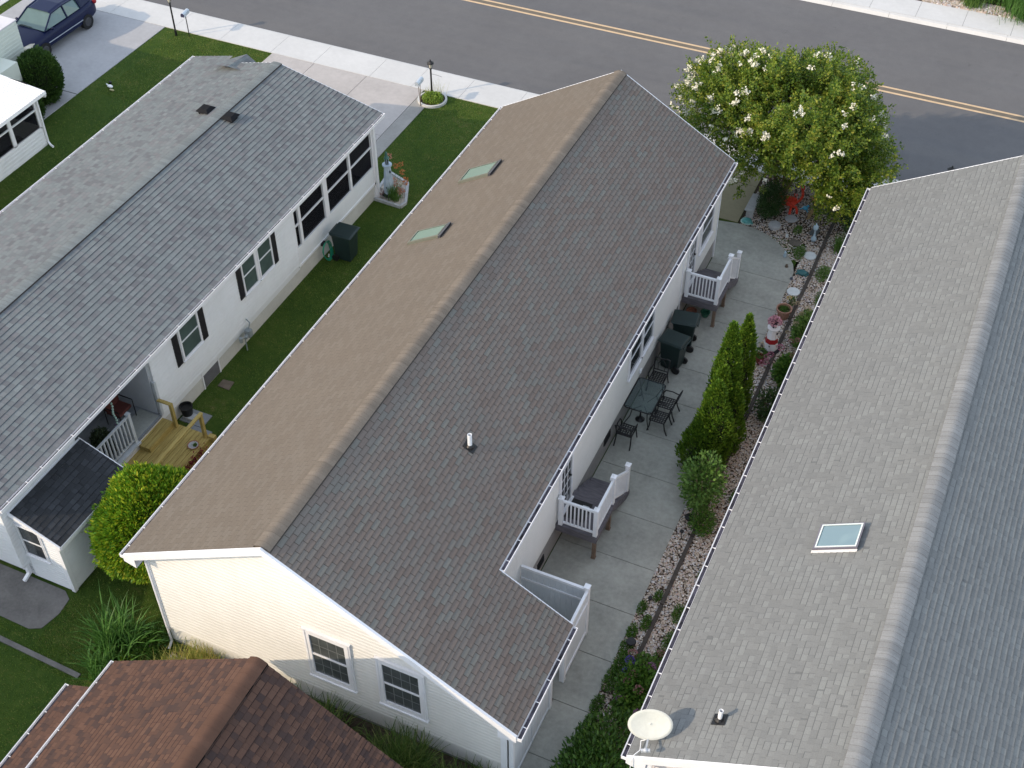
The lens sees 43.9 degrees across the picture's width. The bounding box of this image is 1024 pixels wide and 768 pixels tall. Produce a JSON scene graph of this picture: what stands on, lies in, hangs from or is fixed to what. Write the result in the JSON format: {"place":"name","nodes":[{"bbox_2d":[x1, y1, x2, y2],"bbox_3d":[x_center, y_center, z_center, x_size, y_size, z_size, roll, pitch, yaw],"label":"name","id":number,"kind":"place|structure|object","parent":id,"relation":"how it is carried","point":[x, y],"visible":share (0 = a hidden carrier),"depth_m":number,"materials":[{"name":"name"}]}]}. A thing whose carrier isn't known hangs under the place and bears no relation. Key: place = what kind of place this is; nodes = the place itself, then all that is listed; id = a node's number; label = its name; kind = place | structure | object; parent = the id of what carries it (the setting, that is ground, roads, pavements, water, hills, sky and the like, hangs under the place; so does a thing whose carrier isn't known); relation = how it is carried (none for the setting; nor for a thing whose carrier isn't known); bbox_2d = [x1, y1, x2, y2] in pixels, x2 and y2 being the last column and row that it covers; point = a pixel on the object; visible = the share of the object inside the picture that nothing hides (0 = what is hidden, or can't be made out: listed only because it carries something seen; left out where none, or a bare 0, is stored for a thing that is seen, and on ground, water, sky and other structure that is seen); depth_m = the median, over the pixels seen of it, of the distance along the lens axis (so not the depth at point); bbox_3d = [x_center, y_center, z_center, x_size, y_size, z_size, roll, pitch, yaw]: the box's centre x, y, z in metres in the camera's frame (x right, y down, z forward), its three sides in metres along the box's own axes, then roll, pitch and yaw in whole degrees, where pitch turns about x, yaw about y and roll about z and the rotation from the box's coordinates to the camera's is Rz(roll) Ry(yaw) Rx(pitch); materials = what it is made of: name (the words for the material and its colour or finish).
{"place":"outdoors","nodes":[
{"label":"outdoors","id":0,"kind":"place"},
{"bbox_2d":[0,0,164,119],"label":"driveway","id":1,"kind":"structure","parent":0,"point":[102,45],"depth_m":52.45,"materials":[{"name":"concrete"}]},
{"bbox_2d":[15,0,95,51],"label":"parked car","id":2,"kind":"object","parent":1,"relation":"on","point":[46,24],"visible":0.66,"depth_m":51.91,"materials":[{"name":"blue paint"}]},
{"bbox_2d":[263,53,423,140],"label":"driveway","id":3,"kind":"structure","parent":0,"point":[392,101],"depth_m":50.03,"materials":[{"name":"concrete"}]},
{"bbox_2d":[0,0,803,767],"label":"lawn","id":4,"kind":"structure","parent":0,"point":[274,328],"depth_m":41.15,"materials":[{"name":"green plant"}]},
{"bbox_2d":[0,16,53,181],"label":"house","id":5,"kind":"structure","parent":4,"relation":"on","point":[23,138],"depth_m":45.97,"materials":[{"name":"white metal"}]},
{"bbox_2d":[0,564,68,628],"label":"old slab","id":6,"kind":"structure","parent":4,"relation":"on","point":[32,603],"depth_m":32.43,"materials":[{"name":"grey concrete"}]},
{"bbox_2d":[16,44,64,104],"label":"clipped shrub","id":7,"kind":"object","parent":4,"relation":"on","point":[40,67],"visible":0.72,"depth_m":48.25,"materials":[{"name":"green plant"}]},
{"bbox_2d":[0,635,80,678],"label":"lawn edging","id":8,"kind":"object","parent":4,"relation":"on","point":[42,658],"visible":0.8,"depth_m":31.17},
{"bbox_2d":[70,631,142,682],"bbox_3d":[-9.816,6.694,30.469,1.687,1.058,1.560,17,47,17],"label":"strap leaf clump","id":9,"kind":"object","parent":4,"relation":"on","point":[97,670],"visible":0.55,"depth_m":30.53,"materials":[{"name":"green plant"}]},
{"bbox_2d":[67,580,169,670],"bbox_3d":[-9.744,5.950,30.959,2.181,1.442,2.647,-28,50,-25],"label":"strap leaf clump","id":10,"kind":"object","parent":4,"relation":"on","point":[120,625],"visible":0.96,"depth_m":30.97,"materials":[{"name":"green plant"}]},
{"bbox_2d":[81,461,191,584],"bbox_3d":[-9.190,3.485,32.294,2.693,3.466,3.547,17,47,17],"label":"globe arborvitae","id":11,"kind":"object","parent":4,"relation":"on","point":[133,498],"visible":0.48,"depth_m":31.30,"materials":[{"name":"green plant"}]},
{"bbox_2d":[124,621,168,660],"bbox_3d":[-8.990,6.331,31.229,1.042,0.615,1.203,17,47,17],"label":"weedy plant","id":12,"kind":"object","parent":4,"relation":"on","point":[150,646],"visible":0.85,"depth_m":31.16,"materials":[{"name":"green plant"}]},
{"bbox_2d":[126,399,216,470],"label":"wooden deck","id":13,"kind":"structure","parent":4,"relation":"on","point":[164,441],"depth_m":35.59,"materials":[{"name":"wood"}]},
{"bbox_2d":[0,54,384,591],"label":"house","id":14,"kind":"structure","parent":4,"relation":"on","point":[164,238],"depth_m":37.13,"materials":[{"name":"white"}]},
{"bbox_2d":[13,522,51,564],"bbox_3d":[-11.976,3.995,31.709,0.780,1.245,0.065,17,47,17],"label":"window","id":15,"kind":"structure","parent":14,"relation":"in","point":[34,546],"depth_m":31.75,"materials":[{"name":"white paint"}]},
{"bbox_2d":[88,425,116,457],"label":"potted plant","id":16,"kind":"object","parent":14,"relation":"on","point":[97,436],"visible":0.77,"depth_m":34.60,"materials":[{"name":"green plant"}]},
{"bbox_2d":[103,394,136,424],"bbox_3d":[-11.053,0.692,35.689,0.563,0.905,0.646,17,47,17],"label":"porch chair","id":17,"kind":"object","parent":14,"relation":"on","point":[121,409],"visible":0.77,"depth_m":35.66,"materials":[{"name":"red fabric"}]},
{"bbox_2d":[177,312,204,362],"bbox_3d":[-9.184,-1.400,36.234,0.080,1.340,0.990,17,47,17],"label":"window","id":18,"kind":"structure","parent":14,"relation":"in","point":[190,337],"depth_m":36.32,"materials":[{"name":"glass"}]},
{"bbox_2d":[239,319,252,350],"bbox_3d":[-8.162,-1.435,38.919,0.268,0.919,0.679,17,47,17],"label":"gas meter","id":19,"kind":"object","parent":14,"relation":"attached to","point":[248,332],"visible":1,"depth_m":38.83,"materials":[{"name":"grey metal"}]},
{"bbox_2d":[240,252,260,296],"bbox_3d":[-7.899,-3.371,38.253,0.080,1.340,0.810,17,47,17],"label":"window","id":20,"kind":"structure","parent":14,"relation":"in","point":[249,270],"depth_m":38.35,"materials":[{"name":"glass"}]},
{"bbox_2d":[256,236,276,280],"bbox_3d":[-7.543,-3.917,38.814,0.080,1.340,0.830,17,47,17],"label":"window","id":21,"kind":"structure","parent":14,"relation":"in","point":[265,258],"depth_m":38.91,"materials":[{"name":"white paint"}]},
{"bbox_2d":[321,240,333,260],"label":"garden hose","id":22,"kind":"object","parent":14,"relation":"hanging from","point":[323,243],"visible":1,"depth_m":42.20,"materials":[{"name":"green rubber"}]},
{"bbox_2d":[180,409,211,427],"bbox_3d":[-9.226,0.993,37.061,0.780,0.035,0.530,17,47,17],"label":"paver","id":23,"kind":"object","parent":4,"relation":"on","point":[207,417],"visible":0.43,"depth_m":37.00,"materials":[{"name":"grey concrete"}]},
{"bbox_2d":[179,401,196,420],"bbox_3d":[-9.437,0.788,36.957,0.460,0.404,0.396,17,47,17],"label":"black planter","id":24,"kind":"object","parent":23,"relation":"on","point":[186,408],"visible":0.98,"depth_m":36.91,"materials":[{"name":"plastic"}]},
{"bbox_2d":[0,656,402,767],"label":"house","id":25,"kind":"structure","parent":4,"relation":"on","point":[253,712],"depth_m":24.75,"materials":[{"name":"brown"}]},
{"bbox_2d":[176,645,473,767],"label":"flower bed","id":26,"kind":"object","parent":4,"relation":"on","point":[357,721],"visible":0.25,"depth_m":29.67,"materials":[{"name":"green plant"}]},
{"bbox_2d":[152,637,225,659],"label":"ornamental grass","id":27,"kind":"object","parent":26,"relation":"on","point":[196,654],"depth_m":30.72,"materials":[{"name":"green plant"}]},
{"bbox_2d":[300,682,367,732],"bbox_3d":[-4.565,7.909,29.073,2.624,1.224,2.706,17,47,17],"label":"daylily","id":28,"kind":"object","parent":26,"relation":"on","point":[328,707],"visible":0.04,"depth_m":29.45,"materials":[{"name":"green plant"}]},
{"bbox_2d":[358,717,449,767],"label":"grass clump","id":29,"kind":"object","parent":26,"relation":"on","point":[404,757],"visible":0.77,"depth_m":28.57,"materials":[{"name":"green plant"}]},
{"bbox_2d":[329,222,359,261],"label":"wheelie bin","id":30,"kind":"object","parent":4,"relation":"on","point":[344,236],"visible":1,"depth_m":41.79,"materials":[{"name":"green plastic"}]},
{"bbox_2d":[374,172,408,208],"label":"raised bed","id":31,"kind":"object","parent":4,"relation":"on","point":[401,203],"visible":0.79,"depth_m":44.73,"materials":[{"name":"white concrete"}]},
{"bbox_2d":[382,151,394,197],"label":"lighthouse ornament","id":32,"kind":"object","parent":31,"relation":"on","point":[388,177],"visible":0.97,"depth_m":44.29,"materials":[{"name":"white paint"}]},
{"bbox_2d":[380,153,407,202],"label":"daylily","id":33,"kind":"object","parent":31,"relation":"on","point":[394,196],"visible":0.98,"depth_m":44.55,"materials":[{"name":"green plant"}]},
{"bbox_2d":[376,97,424,157],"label":"driveway strip","id":34,"kind":"object","parent":4,"relation":"on","point":[398,126],"visible":0.36,"depth_m":48.03,"materials":[{"name":"concrete"}]},
{"bbox_2d":[119,70,737,767],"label":"house","id":35,"kind":"structure","parent":4,"relation":"on","point":[403,452],"depth_m":30.34,"materials":[{"name":"beige"}]},
{"bbox_2d":[300,625,357,693],"bbox_3d":[-4.099,6.207,28.511,1.240,1.875,0.080,17,47,17],"label":"window","id":36,"kind":"structure","parent":35,"relation":"in","point":[330,661],"depth_m":28.51,"materials":[{"name":"white paint"}]},
{"bbox_2d":[373,655,428,723],"bbox_3d":[-2.433,6.742,27.973,1.240,1.845,0.080,17,47,17],"label":"window","id":37,"kind":"structure","parent":35,"relation":"in","point":[402,689],"depth_m":27.97,"materials":[{"name":"white paint"}]},
{"bbox_2d":[509,681,552,767],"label":"storage doors","id":38,"kind":"structure","parent":35,"relation":"attached to","point":[518,751],"depth_m":29.00,"materials":[{"name":"white plastic"}]},
{"bbox_2d":[515,723,531,767],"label":"door","id":39,"kind":"structure","parent":38,"relation":"in","point":[521,749],"depth_m":28.75,"materials":[{"name":"white plastic"}]},
{"bbox_2d":[532,689,548,741],"bbox_3d":[0.650,7.258,29.015,0.045,2.080,0.970,17,47,17],"label":"door","id":40,"kind":"structure","parent":38,"relation":"in","point":[543,709],"depth_m":29.42,"materials":[{"name":"white plastic"}]},
{"bbox_2d":[558,453,573,513],"bbox_3d":[1.411,2.474,32.552,0.100,2.180,0.870,17,47,17],"label":"door","id":41,"kind":"structure","parent":35,"relation":"in","point":[566,478],"depth_m":32.67,"materials":[{"name":"white paint"}]},
{"bbox_2d":[627,330,643,381],"bbox_3d":[3.498,-0.891,35.708,0.080,1.370,1.110,17,47,17],"label":"window","id":42,"kind":"structure","parent":35,"relation":"in","point":[635,357],"depth_m":35.86,"materials":[{"name":"white paint"}]},
{"bbox_2d":[642,309,655,356],"bbox_3d":[3.919,-1.537,36.369,0.080,1.370,1.040,17,47,17],"label":"window","id":43,"kind":"structure","parent":35,"relation":"in","point":[648,337],"depth_m":36.57,"materials":[{"name":"white paint"}]},
{"bbox_2d":[684,234,698,291],"bbox_3d":[5.560,-3.888,39.072,0.100,2.180,0.850,17,47,17],"label":"door","id":44,"kind":"structure","parent":35,"relation":"in","point":[691,260],"depth_m":39.14,"materials":[{"name":"white paint"}]},
{"bbox_2d":[697,204,715,256],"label":"window","id":45,"kind":"structure","parent":35,"relation":"in","point":[707,231],"depth_m":40.03,"materials":[{"name":"white paint"}]},
{"bbox_2d":[417,81,447,108],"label":"ring planter","id":46,"kind":"object","parent":4,"relation":"on","point":[430,99],"visible":1,"depth_m":49.13,"materials":[{"name":"concrete"}]},
{"bbox_2d":[566,174,853,767],"bbox_3d":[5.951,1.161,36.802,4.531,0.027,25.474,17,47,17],"label":"gravel","id":47,"kind":"structure","parent":4,"relation":"on","point":[829,257],"depth_m":35.50,"materials":[{"name":"grey gravel"}]},
{"bbox_2d":[549,705,633,767],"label":"overgrown shrub","id":48,"kind":"object","parent":47,"relation":"on","point":[607,749],"visible":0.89,"depth_m":28.57,"materials":[{"name":"green plant"}]},
{"bbox_2d":[589,693,604,713],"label":"ground cover plant","id":49,"kind":"object","parent":47,"relation":"on","point":[594,706],"visible":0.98,"depth_m":30.08,"materials":[{"name":"green plant"}]},
{"bbox_2d":[601,665,619,693],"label":"ground cover plant","id":50,"kind":"object","parent":47,"relation":"on","point":[608,683],"visible":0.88,"depth_m":30.55,"materials":[{"name":"green plant"}]},
{"bbox_2d":[611,652,628,675],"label":"ground cover plant","id":51,"kind":"object","parent":47,"relation":"on","point":[616,660],"visible":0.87,"depth_m":30.90,"materials":[{"name":"green plant"}]},
{"bbox_2d":[626,621,637,636],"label":"ground cover plant","id":52,"kind":"object","parent":47,"relation":"on","point":[634,631],"visible":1,"depth_m":31.57,"materials":[{"name":"green plant"}]},
{"bbox_2d":[609,649,664,723],"bbox_3d":[3.023,7.131,30.131,1.188,0.980,2.220,17,47,17],"label":"hydrangea","id":53,"kind":"object","parent":47,"relation":"on","point":[634,685],"visible":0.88,"depth_m":29.94,"materials":[{"name":"green plant"}]},
{"bbox_2d":[640,614,651,630],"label":"ground cover plant","id":54,"kind":"object","parent":47,"relation":"on","point":[646,619],"visible":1,"depth_m":31.74,"materials":[{"name":"green plant"}]},
{"bbox_2d":[671,603,684,623],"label":"ground cover plant","id":55,"kind":"object","parent":47,"relation":"on","point":[675,611],"visible":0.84,"depth_m":31.95,"materials":[{"name":"green plant"}]},
{"bbox_2d":[687,505,717,537],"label":"leafy shrub","id":56,"kind":"object","parent":47,"relation":"on","point":[700,526],"visible":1,"depth_m":33.65,"materials":[{"name":"green plant"}]},
{"bbox_2d":[676,449,729,512],"bbox_3d":[5.068,2.613,33.881,1.441,2.095,1.521,17,47,17],"label":"leafy shrub","id":57,"kind":"object","parent":47,"relation":"on","point":[702,495],"visible":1,"depth_m":33.57,"materials":[{"name":"green plant"}]},
{"bbox_2d":[701,320,744,409],"bbox_3d":[5.883,-0.117,35.025,1.148,4.371,1.177,17,47,17],"label":"arborvitae tree","id":58,"kind":"object","parent":47,"relation":"on","point":[729,352],"visible":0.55,"depth_m":34.16,"materials":[{"name":"green plant"}]},
{"bbox_2d":[632,213,837,668],"bbox_3d":[7.275,0.271,37.695,0.129,0.095,21.571,17,47,17],"label":"timber edging","id":59,"kind":"object","parent":47,"relation":"on","point":[667,591],"visible":0.71,"depth_m":37.12,"materials":[{"name":"brown wood"}]},
{"bbox_2d":[724,381,747,456],"bbox_3d":[6.082,0.930,35.129,1.005,2.707,0.990,17,47,17],"label":"arborvitae tree","id":60,"kind":"object","parent":47,"relation":"on","point":[737,401],"visible":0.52,"depth_m":34.77,"materials":[{"name":"green plant"}]},
{"bbox_2d":[734,312,759,413],"bbox_3d":[6.484,-0.531,35.740,0.978,3.948,1.035,17,47,17],"label":"arborvitae tree","id":61,"kind":"object","parent":47,"relation":"on","point":[748,334],"visible":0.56,"depth_m":35.15,"materials":[{"name":"green plant"}]},
{"bbox_2d":[745,193,759,218],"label":"concrete bench","id":62,"kind":"object","parent":47,"relation":"on","point":[750,207],"visible":0.83,"depth_m":43.78,"materials":[{"name":"concrete"}]},
{"bbox_2d":[755,342,773,366],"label":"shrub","id":63,"kind":"object","parent":47,"relation":"on","point":[760,357],"visible":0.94,"depth_m":38.42,"materials":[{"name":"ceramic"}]},
{"bbox_2d":[751,386,778,422],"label":"leafy shrub","id":64,"kind":"object","parent":47,"relation":"on","point":[765,410],"visible":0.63,"depth_m":36.54,"materials":[{"name":"green plant"}]},
{"bbox_2d":[761,315,782,354],"bbox_3d":[7.942,-1.546,38.651,0.573,1.332,0.573,-33,53,-29],"label":"lighthouse ornament","id":65,"kind":"object","parent":47,"relation":"on","point":[771,339],"visible":1,"depth_m":38.57,"materials":[{"name":"white paint"}]},
{"bbox_2d":[756,180,787,218],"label":"conifer shrub","id":66,"kind":"object","parent":47,"relation":"on","point":[766,207],"visible":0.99,"depth_m":43.37,"materials":[{"name":"green plant"}]},
{"bbox_2d":[776,303,791,320],"bbox_3d":[8.561,-2.256,40.020,0.500,0.437,0.596,17,47,17],"label":"clay pot","id":67,"kind":"object","parent":47,"relation":"on","point":[784,310],"visible":0.99,"depth_m":39.95,"materials":[{"name":"ceramic"}]},
{"bbox_2d":[770,338,800,387],"bbox_3d":[8.205,-0.552,37.892,1.213,1.134,1.730,-6,45,-6],"label":"hydrangea","id":68,"kind":"object","parent":47,"relation":"on","point":[781,365],"visible":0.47,"depth_m":37.59,"materials":[{"name":"green plant"}]},
{"bbox_2d":[669,34,907,227],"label":"crepe myrtle","id":69,"kind":"object","parent":47,"relation":"on","point":[835,131],"visible":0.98,"depth_m":40.97,"materials":[{"name":"green plant"}]},
{"bbox_2d":[780,185,804,214],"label":"crab ornament","id":70,"kind":"object","parent":47,"relation":"on","point":[792,202],"visible":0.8,"depth_m":43.94,"materials":[{"name":"red paint"}]},
{"bbox_2d":[785,306,813,350],"bbox_3d":[9.044,-1.702,39.111,1.051,0.992,1.904,17,47,17],"label":"hydrangea","id":71,"kind":"object","parent":47,"relation":"on","point":[798,329],"visible":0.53,"depth_m":38.81,"materials":[{"name":"green plant"}]},
{"bbox_2d":[814,264,830,281],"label":"ground cover plant","id":72,"kind":"object","parent":47,"relation":"on","point":[820,273],"visible":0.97,"depth_m":41.54,"materials":[{"name":"green plant"}]},
{"bbox_2d":[828,232,847,253],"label":"iris clump","id":73,"kind":"object","parent":47,"relation":"on","point":[838,244],"visible":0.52,"depth_m":42.41,"materials":[{"name":"green plant"}]},
{"bbox_2d":[840,202,855,231],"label":"leafy shrub","id":74,"kind":"object","parent":47,"relation":"on","point":[848,224],"visible":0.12,"depth_m":42.80,"materials":[{"name":"green plant"}]},
{"bbox_2d":[719,169,763,222],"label":"walkway","id":75,"kind":"structure","parent":4,"relation":"on","point":[731,209],"depth_m":44.70,"materials":[{"name":"beige concrete"}]},
{"bbox_2d":[621,155,1023,767],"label":"house","id":76,"kind":"structure","parent":4,"relation":"on","point":[856,599],"depth_m":27.48,"materials":[{"name":"grey"}]},
{"bbox_2d":[628,709,672,767],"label":"satellite dish","id":77,"kind":"object","parent":76,"relation":"attached to","point":[648,724],"visible":1,"depth_m":24.98,"materials":[{"name":"paint"}]},
{"bbox_2d":[95,0,897,191],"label":"sidewalk","id":78,"kind":"structure","parent":0,"point":[476,91],"depth_m":51.96,"materials":[{"name":"concrete"}]},
{"bbox_2d":[144,0,1023,180],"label":"road","id":79,"kind":"structure","parent":0,"point":[513,49],"depth_m":52.64,"materials":[{"name":"grey asphalt"}]},
{"bbox_2d":[141,0,1023,180],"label":"kerb","id":80,"kind":"structure","parent":79,"relation":"on","point":[932,23],"depth_m":53.65,"materials":[{"name":"concrete"}]},
{"bbox_2d":[464,0,1023,121],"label":"road marking","id":81,"kind":"object","parent":79,"relation":"on","point":[744,56],"depth_m":52.70,"materials":[{"name":"yellow paint"}]},
{"bbox_2d":[520,220,793,767],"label":"patio","id":82,"kind":"structure","parent":0,"point":[617,573],"depth_m":34.67,"materials":[{"name":"concrete"}]},
{"bbox_2d":[521,564,591,682],"bbox_3d":[0.754,5.751,30.725,1.825,1.925,1.630,17,47,17],"label":"privacy fence","id":83,"kind":"object","parent":82,"relation":"on","point":[568,600],"visible":0.75,"depth_m":30.88,"materials":[{"name":"white plastic"}]},
{"bbox_2d":[555,462,631,559],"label":"entry deck","id":84,"kind":"structure","parent":82,"relation":"on","point":[606,499],"depth_m":32.99,"materials":[{"name":"white plastic"}]},
{"bbox_2d":[564,498,592,522],"bbox_3d":[1.736,3.310,33.269,0.570,0.018,0.670,17,47,17],"label":"doormat","id":85,"kind":"object","parent":84,"relation":"on","point":[582,503],"visible":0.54,"depth_m":33.26,"materials":[{"name":"black rubber"}]},
{"bbox_2d":[613,418,637,450],"bbox_3d":[3.229,1.329,35.994,0.556,0.913,0.656,17,47,17],"label":"patio chair","id":86,"kind":"object","parent":82,"relation":"on","point":[629,435],"visible":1,"depth_m":35.98,"materials":[{"name":"black metal"}]},
{"bbox_2d":[624,377,665,429],"bbox_3d":[3.845,0.586,36.891,0.880,0.726,1.360,17,47,17],"label":"patio table","id":87,"kind":"object","parent":82,"relation":"on","point":[639,418],"visible":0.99,"depth_m":36.83,"materials":[{"name":"black glass"}]},
{"bbox_2d":[645,356,670,395],"bbox_3d":[4.347,-0.252,37.614,0.556,0.913,0.656,17,47,17],"label":"patio chair","id":88,"kind":"object","parent":82,"relation":"on","point":[659,373],"visible":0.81,"depth_m":37.59,"materials":[{"name":"black metal"}]},
{"bbox_2d":[646,403,675,435],"bbox_3d":[4.276,0.937,36.392,0.656,0.913,0.556,17,47,17],"label":"patio chair","id":89,"kind":"object","parent":82,"relation":"on","point":[662,416],"visible":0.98,"depth_m":36.37,"materials":[{"name":"black metal"}]},
{"bbox_2d":[655,390,682,421],"bbox_3d":[4.551,0.549,36.789,0.656,0.913,0.556,17,47,17],"label":"patio chair","id":90,"kind":"object","parent":82,"relation":"on","point":[669,400],"visible":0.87,"depth_m":36.80,"materials":[{"name":"black metal"}]},
{"bbox_2d":[658,328,690,374],"bbox_3d":[4.862,-0.969,38.178,0.848,1.138,0.661,24,49,23],"label":"wheelie bin","id":91,"kind":"object","parent":82,"relation":"on","point":[673,345],"visible":0.99,"depth_m":37.89,"materials":[{"name":"green plastic"}]},
{"bbox_2d":[670,309,700,352],"bbox_3d":[5.286,-1.620,38.845,0.848,1.138,0.661,12,45,12],"label":"wheelie bin","id":92,"kind":"object","parent":82,"relation":"on","point":[684,322],"visible":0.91,"depth_m":38.46,"materials":[{"name":"green plastic"}]},
{"bbox_2d":[674,415,729,478],"bbox_3d":[5.218,1.637,34.841,1.598,2.101,1.485,17,47,17],"label":"arborvitae tree","id":93,"kind":"object","parent":82,"relation":"on","point":[681,448],"visible":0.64,"depth_m":34.60,"materials":[{"name":"plant"}]},
{"bbox_2d":[681,250,742,327],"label":"entry deck","id":94,"kind":"structure","parent":82,"relation":"on","point":[708,288],"depth_m":39.46,"materials":[{"name":"white wood"}]},
{"bbox_2d":[686,378,738,469],"bbox_3d":[5.447,1.103,34.441,1.398,3.423,1.482,17,47,17],"label":"arborvitae tree","id":95,"kind":"object","parent":82,"relation":"on","point":[715,406],"visible":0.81,"depth_m":34.01,"materials":[{"name":"green plant"}]},
{"bbox_2d":[708,363,734,438],"bbox_3d":[5.729,0.641,35.033,1.138,3.258,1.088,-8,45,-8],"label":"arborvitae tree","id":96,"kind":"object","parent":82,"relation":"on","point":[723,372],"visible":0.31,"depth_m":34.11,"materials":[{"name":"green plant"}]},
{"bbox_2d":[832,0,1023,38],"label":"sidewalk","id":97,"kind":"structure","parent":0,"point":[953,16],"depth_m":54.10,"materials":[{"name":"concrete"}]},
{"bbox_2d":[922,0,1023,20],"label":"gravel","id":98,"kind":"structure","parent":0,"point":[959,5],"depth_m":54.51,"materials":[{"name":"beige gravel"}]},
{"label":"lawn","id":99,"kind":"structure","parent":0,"visible":0},
{"bbox_2d":[918,0,1011,14],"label":"flower bed","id":100,"kind":"object","parent":99,"relation":"on","point":[987,3],"visible":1,"depth_m":54.86,"materials":[{"name":"green plant"}]},
{"bbox_2d":[960,0,986,10],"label":"ornamental grass","id":101,"kind":"object","parent":100,"relation":"on","point":[970,4],"depth_m":54.39,"materials":[{"name":"green plant"}]},
{"bbox_2d":[984,0,1023,24],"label":"ornamental grass","id":102,"kind":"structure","parent":100,"relation":"on","point":[1017,7],"depth_m":53.69,"materials":[{"name":"green plant"}]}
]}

